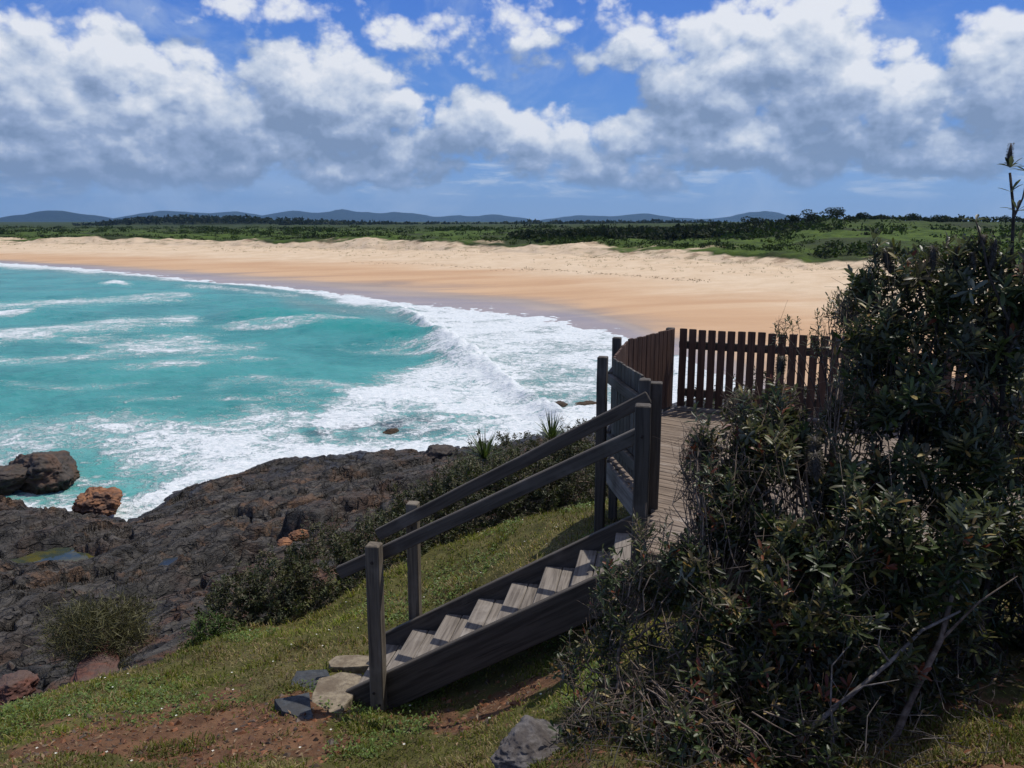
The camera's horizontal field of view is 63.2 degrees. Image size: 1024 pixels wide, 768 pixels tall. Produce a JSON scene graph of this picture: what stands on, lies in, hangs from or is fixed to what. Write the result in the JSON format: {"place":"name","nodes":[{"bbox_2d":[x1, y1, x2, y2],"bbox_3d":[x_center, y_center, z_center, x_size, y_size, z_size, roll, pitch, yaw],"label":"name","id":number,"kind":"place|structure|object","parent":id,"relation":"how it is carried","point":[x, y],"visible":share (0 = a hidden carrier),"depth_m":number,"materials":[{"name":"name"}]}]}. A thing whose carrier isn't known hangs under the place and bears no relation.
{"place":"outdoors","nodes":[
{"label":"outdoors","id":0,"kind":"place"},
{"bbox_2d":[4,547,94,562],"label":"pool water","id":1,"kind":"structure","parent":0,"point":[64,554],"depth_m":24.75,"materials":[{"name":"blue liquid"}]},
{"bbox_2d":[0,210,121,221],"bbox_3d":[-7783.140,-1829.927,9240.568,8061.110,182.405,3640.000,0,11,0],"label":"hills","id":2,"kind":"structure","parent":0,"point":[52,216],"depth_m":8355.64,"materials":[{"name":"blue"}]},
{"bbox_2d":[112,219,282,224],"bbox_3d":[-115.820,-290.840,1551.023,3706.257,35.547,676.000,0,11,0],"label":"trees","id":3,"kind":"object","parent":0,"point":[186,223],"depth_m":1393.24,"materials":[{"name":"green plant"}]},
{"bbox_2d":[0,263,754,520],"bbox_3d":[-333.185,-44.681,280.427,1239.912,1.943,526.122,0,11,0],"label":"sea","id":4,"kind":"structure","parent":0,"point":[146,393],"depth_m":59.59,"materials":[{"name":"liquid"}]},
{"bbox_2d":[0,463,28,495],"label":"sea boulder","id":5,"kind":"object","parent":4,"relation":"in","point":[13,477],"visible":0.7,"depth_m":34.03,"materials":[{"name":"grey stone"}]},
{"bbox_2d":[8,450,80,494],"bbox_3d":[-20.170,3.700,35.638,2.895,1.730,4.129,-4,12,-21],"label":"sea boulder","id":6,"kind":"object","parent":4,"relation":"in","point":[52,472],"visible":0.84,"depth_m":34.52,"materials":[{"name":"stone"}]},
{"bbox_2d":[71,486,122,515],"bbox_3d":[-15.734,4.528,31.620,1.779,1.309,2.399,-5,12,-25],"label":"sea boulder","id":7,"kind":"object","parent":4,"relation":"in","point":[100,500],"visible":0.86,"depth_m":30.96,"materials":[{"name":"brown stone"}]},
{"bbox_2d":[383,428,398,434],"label":"surf rock","id":8,"kind":"object","parent":4,"relation":"in","point":[390,431],"visible":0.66,"depth_m":44.07,"materials":[{"name":"brown stone"}]},
{"bbox_2d":[555,401,567,406],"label":"surf rock","id":9,"kind":"object","parent":4,"relation":"in","point":[562,403],"visible":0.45,"depth_m":50.43,"materials":[{"name":"brown stone"}]},
{"bbox_2d":[575,400,595,405],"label":"surf rock","id":10,"kind":"object","parent":4,"relation":"in","point":[586,402],"visible":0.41,"depth_m":50.89,"materials":[{"name":"stone"}]},
{"bbox_2d":[114,209,806,221],"bbox_3d":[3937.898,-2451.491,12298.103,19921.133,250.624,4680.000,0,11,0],"label":"hills","id":11,"kind":"structure","parent":0,"point":[341,214],"depth_m":11106.82,"materials":[{"name":"blue"}]},
{"bbox_2d":[0,219,1023,388],"bbox_3d":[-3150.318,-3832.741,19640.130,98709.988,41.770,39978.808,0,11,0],"label":"beach","id":12,"kind":"structure","parent":0,"point":[736,299],"depth_m":158.96,"materials":[{"name":"beige sand"}]},
{"bbox_2d":[71,214,740,225],"bbox_3d":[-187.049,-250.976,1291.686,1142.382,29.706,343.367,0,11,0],"label":"forest","id":13,"kind":"object","parent":12,"relation":"on","point":[185,218],"visible":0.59,"depth_m":1218.27,"materials":[{"name":"green plant"}]},
{"bbox_2d":[0,238,893,286],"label":"dune grass","id":14,"kind":"structure","parent":12,"relation":"on","point":[509,257],"depth_m":181.06,"materials":[{"name":"green plant"}]},
{"bbox_2d":[0,214,1023,259],"bbox_3d":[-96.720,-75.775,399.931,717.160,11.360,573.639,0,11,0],"label":"scrub","id":15,"kind":"object","parent":12,"relation":"on","point":[678,232],"visible":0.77,"depth_m":236.04,"materials":[{"name":"green plant"}]},
{"bbox_2d":[353,260,707,281],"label":"seaweed wrack","id":16,"kind":"object","parent":12,"relation":"on","point":[569,271],"visible":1,"depth_m":151.99,"materials":[{"name":"brown plant"}]},
{"bbox_2d":[592,228,612,232],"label":"scrub tree","id":17,"kind":"object","parent":12,"relation":"on","point":[595,229],"visible":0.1,"depth_m":246.22,"materials":[{"name":"green plant"}]},
{"bbox_2d":[703,221,722,226],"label":"scrub tree","id":18,"kind":"object","parent":12,"relation":"on","point":[712,224],"visible":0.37,"depth_m":280.91,"materials":[{"name":"green plant"}]},
{"bbox_2d":[740,216,764,224],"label":"scrub tree","id":19,"kind":"object","parent":12,"relation":"on","point":[752,219],"visible":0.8,"depth_m":294.00,"materials":[{"name":"green plant"}]},
{"bbox_2d":[784,214,800,221],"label":"scrub tree","id":20,"kind":"object","parent":12,"relation":"on","point":[793,218],"visible":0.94,"depth_m":282.80,"materials":[{"name":"green plant"}]},
{"bbox_2d":[797,209,823,220],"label":"scrub tree","id":21,"kind":"object","parent":12,"relation":"on","point":[810,216],"visible":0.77,"depth_m":281.90,"materials":[{"name":"green plant"}]},
{"bbox_2d":[821,207,850,219],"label":"scrub tree","id":22,"kind":"object","parent":12,"relation":"on","point":[837,213],"visible":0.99,"depth_m":275.65,"materials":[{"name":"green plant"}]},
{"bbox_2d":[843,215,858,220],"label":"scrub tree","id":23,"kind":"object","parent":12,"relation":"on","point":[852,217],"visible":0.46,"depth_m":276.89,"materials":[{"name":"green plant"}]},
{"bbox_2d":[856,212,870,218],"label":"scrub tree","id":24,"kind":"object","parent":12,"relation":"on","point":[862,215],"visible":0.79,"depth_m":283.55,"materials":[{"name":"green plant"}]},
{"bbox_2d":[872,214,889,219],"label":"scrub tree","id":25,"kind":"object","parent":12,"relation":"on","point":[883,217],"visible":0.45,"depth_m":312.93,"materials":[{"name":"green plant"}]},
{"bbox_2d":[905,213,922,220],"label":"scrub tree","id":26,"kind":"object","parent":12,"relation":"on","point":[915,216],"visible":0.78,"depth_m":322.89,"materials":[{"name":"green plant"}]},
{"bbox_2d":[933,215,950,221],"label":"scrub tree","id":27,"kind":"object","parent":12,"relation":"on","point":[940,216],"visible":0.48,"depth_m":326.95,"materials":[{"name":"green plant"}]},
{"bbox_2d":[0,377,1023,707],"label":"rock shelf","id":28,"kind":"object","parent":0,"point":[216,527],"visible":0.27,"depth_m":23.64,"materials":[{"name":"grey stone"}]},
{"bbox_2d":[0,670,39,704],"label":"shore boulder","id":29,"kind":"object","parent":28,"relation":"on","point":[19,684],"visible":0.77,"depth_m":9.81,"materials":[{"name":"brown stone"}]},
{"bbox_2d":[69,641,119,682],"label":"red slab","id":30,"kind":"structure","parent":28,"relation":"on","point":[88,668],"depth_m":8.78,"materials":[{"name":"red stone"}]},
{"bbox_2d":[24,579,166,682],"bbox_3d":[-4.635,2.798,9.284,1.466,1.153,1.330,2,11,10],"label":"casuarina bush","id":31,"kind":"object","parent":28,"relation":"on","point":[87,621],"visible":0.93,"depth_m":9.14,"materials":[{"name":"green plant"}]},
{"bbox_2d":[158,552,192,565],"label":"pool water","id":32,"kind":"structure","parent":28,"relation":"in","point":[166,561],"depth_m":22.46,"materials":[{"name":"blue liquid"}]},
{"bbox_2d":[277,537,292,546],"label":"shore boulder","id":33,"kind":"object","parent":28,"relation":"on","point":[287,541],"visible":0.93,"depth_m":21.08,"materials":[{"name":"brown stone"}]},
{"bbox_2d":[288,529,308,541],"bbox_3d":[-5.701,4.071,22.213,0.616,0.324,0.446,-10,15,-40],"label":"shore boulder","id":34,"kind":"object","parent":28,"relation":"on","point":[294,534],"visible":0.62,"depth_m":22.08,"materials":[{"name":"brown stone"}]},
{"bbox_2d":[423,444,458,459],"bbox_3d":[-3.374,3.216,37.915,1.494,0.974,2.774,4,12,21],"label":"shore boulder","id":35,"kind":"object","parent":28,"relation":"on","point":[441,452],"visible":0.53,"depth_m":37.32,"materials":[{"name":"grey stone"}]},
{"bbox_2d":[0,424,1023,767],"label":"ground","id":36,"kind":"structure","parent":0,"point":[454,712],"depth_m":5.78,"materials":[{"name":"green plant"}]},
{"bbox_2d":[177,605,245,651],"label":"coastal shrub","id":37,"kind":"object","parent":36,"relation":"on","point":[220,621],"visible":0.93,"depth_m":9.02,"materials":[{"name":"green plant"}]},
{"bbox_2d":[190,560,286,635],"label":"coastal shrub","id":38,"kind":"object","parent":36,"relation":"on","point":[219,591],"visible":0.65,"depth_m":9.54,"materials":[{"name":"green plant"}]},
{"bbox_2d":[0,665,549,767],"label":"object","id":39,"kind":"structure","parent":36,"relation":"on","point":[239,731],"depth_m":5.49,"materials":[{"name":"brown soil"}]},
{"bbox_2d":[225,543,332,625],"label":"coastal shrub","id":40,"kind":"object","parent":36,"relation":"on","point":[266,573],"visible":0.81,"depth_m":9.63,"materials":[{"name":"green plant"}]},
{"bbox_2d":[274,692,312,719],"bbox_3d":[-1.508,2.306,5.773,0.247,0.111,0.386,-4,12,-19],"label":"stepping stone","id":41,"kind":"object","parent":36,"relation":"on","point":[297,705],"visible":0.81,"depth_m":5.81,"materials":[{"name":"grey stone"}]},
{"bbox_2d":[290,670,329,689],"bbox_3d":[-1.571,2.364,6.502,0.310,0.112,0.345,0,11,0],"label":"stepping stone","id":42,"kind":"object","parent":36,"relation":"on","point":[310,675],"visible":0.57,"depth_m":6.55,"materials":[{"name":"grey stone"}]},
{"bbox_2d":[36,504,589,760],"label":"flowers","id":43,"kind":"object","parent":36,"relation":"on","point":[272,661],"visible":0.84,"depth_m":5.90,"materials":[{"name":"white plant"}]},
{"bbox_2d":[270,516,390,617],"bbox_3d":[-2.195,2.165,10.155,1.474,1.117,1.457,0,11,0],"label":"coastal shrub","id":44,"kind":"object","parent":36,"relation":"on","point":[340,545],"visible":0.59,"depth_m":9.98,"materials":[{"name":"green plant"}]},
{"bbox_2d":[311,672,362,712],"bbox_3d":[-1.306,2.335,6.149,0.330,0.144,0.565,0,11,0],"label":"stepping stone","id":45,"kind":"object","parent":36,"relation":"on","point":[333,688],"visible":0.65,"depth_m":6.14,"materials":[{"name":"beige stone"}]},
{"bbox_2d":[328,655,368,673],"bbox_3d":[-1.326,2.346,6.888,0.393,0.134,0.205,0,11,0],"label":"stepping stone","id":46,"kind":"object","parent":36,"relation":"on","point":[357,664],"visible":0.72,"depth_m":6.82,"materials":[{"name":"beige stone"}]},
{"bbox_2d":[331,506,442,583],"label":"coastal shrub","id":47,"kind":"object","parent":36,"relation":"on","point":[369,526],"visible":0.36,"depth_m":10.32,"materials":[{"name":"green plant"}]},
{"bbox_2d":[362,477,480,562],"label":"coastal shrub","id":48,"kind":"object","parent":36,"relation":"on","point":[400,506],"visible":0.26,"depth_m":11.30,"materials":[{"name":"green plant"}]},
{"bbox_2d":[451,456,483,520],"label":"spiky plant","id":49,"kind":"object","parent":36,"relation":"on","point":[469,470],"visible":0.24,"depth_m":13.55,"materials":[{"name":"green plant"}]},
{"bbox_2d":[427,429,520,521],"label":"coastal shrub","id":50,"kind":"object","parent":36,"relation":"on","point":[443,472],"visible":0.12,"depth_m":14.44,"materials":[{"name":"green plant"}]},
{"bbox_2d":[414,455,539,545],"bbox_3d":[-0.520,1.532,11.104,1.836,1.201,1.509,0,11,0],"label":"coastal shrub","id":51,"kind":"object","parent":36,"relation":"on","point":[449,486],"visible":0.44,"depth_m":10.90,"materials":[{"name":"green plant"}]},
{"bbox_2d":[461,428,510,521],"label":"spiky plant","id":52,"kind":"object","parent":36,"relation":"on","point":[484,452],"visible":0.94,"depth_m":13.68,"materials":[{"name":"green plant"}]},
{"bbox_2d":[336,378,650,711],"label":"timber staircase","id":53,"kind":"structure","parent":36,"relation":"on","point":[418,654],"depth_m":6.00,"materials":[{"name":"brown wood"}]},
{"bbox_2d":[0,432,1023,767],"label":"grass","id":54,"kind":"structure","parent":36,"relation":"on","point":[964,734],"depth_m":5.58,"materials":[{"name":"green plant"}]},
{"bbox_2d":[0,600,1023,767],"bbox_3d":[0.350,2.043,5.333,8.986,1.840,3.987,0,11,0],"label":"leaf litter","id":55,"kind":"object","parent":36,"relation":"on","point":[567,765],"visible":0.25,"depth_m":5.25,"materials":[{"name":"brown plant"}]},
{"bbox_2d":[459,430,581,521],"bbox_3d":[0.210,1.613,14.548,1.993,1.768,1.950,-8,14,-34],"label":"coastal shrub","id":56,"kind":"object","parent":36,"relation":"on","point":[506,438],"visible":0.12,"depth_m":14.55,"materials":[{"name":"green plant"}]},
{"bbox_2d":[460,445,583,527],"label":"coastal shrub","id":57,"kind":"object","parent":36,"relation":"on","point":[531,468],"visible":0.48,"depth_m":11.04,"materials":[{"name":"green plant"}]},
{"bbox_2d":[490,715,565,767],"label":"lichen rock","id":58,"kind":"object","parent":36,"relation":"on","point":[528,738],"visible":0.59,"depth_m":3.95,"materials":[{"name":"grey stone"}]},
{"bbox_2d":[535,409,569,501],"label":"spiky plant","id":59,"kind":"object","parent":36,"relation":"on","point":[552,430],"visible":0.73,"depth_m":13.62,"materials":[{"name":"green plant"}]},
{"bbox_2d":[514,418,627,512],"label":"coastal shrub","id":60,"kind":"object","parent":36,"relation":"on","point":[585,443],"visible":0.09,"depth_m":14.48,"materials":[{"name":"green plant"}]},
{"bbox_2d":[522,436,621,511],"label":"coastal shrub","id":61,"kind":"object","parent":36,"relation":"on","point":[572,448],"visible":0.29,"depth_m":11.19,"materials":[{"name":"green plant"}]},
{"bbox_2d":[543,508,760,767],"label":"banksia shrub","id":62,"kind":"object","parent":36,"relation":"on","point":[684,721],"visible":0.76,"depth_m":4.18,"materials":[{"name":"green plant"}]},
{"bbox_2d":[684,385,723,409],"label":"coastal shrub","id":63,"kind":"object","parent":36,"relation":"on","point":[704,401],"visible":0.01,"depth_m":11.53,"materials":[{"name":"green plant"}]},
{"bbox_2d":[591,683,884,767],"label":"banksia shrub","id":64,"kind":"object","parent":36,"relation":"on","point":[765,755],"visible":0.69,"depth_m":3.52,"materials":[{"name":"green plant"}]},
{"bbox_2d":[646,375,840,731],"bbox_3d":[1.107,0.828,4.239,0.960,1.586,1.582,0,11,0],"label":"banksia shrub","id":65,"kind":"object","parent":36,"relation":"on","point":[716,516],"visible":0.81,"depth_m":4.16,"materials":[{"name":"green plant"}]},
{"bbox_2d":[723,366,794,412],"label":"coastal shrub","id":66,"kind":"object","parent":36,"relation":"on","point":[754,382],"visible":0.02,"depth_m":11.22,"materials":[{"name":"green plant"}]},
{"bbox_2d":[512,639,1014,767],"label":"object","id":67,"kind":"object","parent":36,"relation":"on","point":[865,743],"visible":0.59,"depth_m":3.58,"materials":[{"name":"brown plant"}]},
{"bbox_2d":[594,337,1023,589],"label":"viewing deck","id":68,"kind":"structure","parent":36,"relation":"on","point":[609,470],"depth_m":7.34,"materials":[{"name":"wood"}]},
{"bbox_2d":[606,327,1023,513],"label":"picket fence","id":69,"kind":"object","parent":68,"relation":"on","point":[650,356],"visible":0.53,"depth_m":9.24,"materials":[{"name":"brown wood"}]},
{"bbox_2d":[707,264,946,767],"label":"banksia shrub","id":70,"kind":"object","parent":36,"relation":"on","point":[817,544],"visible":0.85,"depth_m":3.91,"materials":[{"name":"green plant"}]},
{"bbox_2d":[769,255,887,605],"bbox_3d":[2.401,0.275,5.880,0.633,2.364,1.330,-4,12,-20],"label":"banksia shrub","id":71,"kind":"object","parent":36,"relation":"on","point":[816,344],"visible":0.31,"depth_m":6.01,"materials":[{"name":"green plant"}]},
{"bbox_2d":[830,643,857,743],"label":"dead branch","id":72,"kind":"object","parent":36,"relation":"on","point":[831,715],"visible":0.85,"depth_m":3.56,"materials":[{"name":"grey wood"}]},
{"bbox_2d":[803,360,901,422],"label":"coastal shrub","id":73,"kind":"object","parent":36,"relation":"on","point":[805,391],"depth_m":11.13,"materials":[{"name":"green plant"}]},
{"bbox_2d":[782,610,960,755],"bbox_3d":[1.640,1.339,3.562,0.932,0.589,0.281,-4,12,-18],"label":"dead branch","id":74,"kind":"object","parent":36,"relation":"on","point":[859,687],"visible":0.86,"depth_m":3.58,"materials":[{"name":"grey wood"}]},
{"bbox_2d":[807,541,1023,723],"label":"banksia shrub","id":75,"kind":"object","parent":36,"relation":"on","point":[1007,632],"visible":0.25,"depth_m":4.29,"materials":[{"name":"green plant"}]},
{"bbox_2d":[819,226,1023,686],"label":"banksia shrub","id":76,"kind":"object","parent":36,"relation":"on","point":[953,556],"visible":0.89,"depth_m":4.14,"materials":[{"name":"green plant"}]},
{"bbox_2d":[890,576,1017,741],"bbox_3d":[1.941,1.196,3.757,0.588,0.774,0.230,-5,12,-24],"label":"dead branch","id":77,"kind":"object","parent":36,"relation":"on","point":[914,692],"visible":0.61,"depth_m":3.73,"materials":[{"name":"grey wood"}]},
{"bbox_2d":[904,222,1023,656],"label":"banksia shrub","id":78,"kind":"object","parent":36,"relation":"on","point":[991,360],"visible":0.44,"depth_m":4.27,"materials":[{"name":"green plant"}]},
{"bbox_2d":[924,143,1023,668],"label":"banksia shrub","id":79,"kind":"object","parent":36,"relation":"on","point":[1009,157],"visible":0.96,"depth_m":4.20,"materials":[{"name":"green plant"}]},
{"bbox_2d":[1009,521,1023,606],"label":"dead branch","id":80,"kind":"object","parent":36,"relation":"on","point":[1020,589],"visible":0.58,"depth_m":4.33,"materials":[{"name":"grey wood"}]},
{"bbox_2d":[0,0,1023,221],"label":"sky","id":81,"kind":"structure","parent":0,"point":[529,109],"materials":[{"name":"blue"}]}
]}

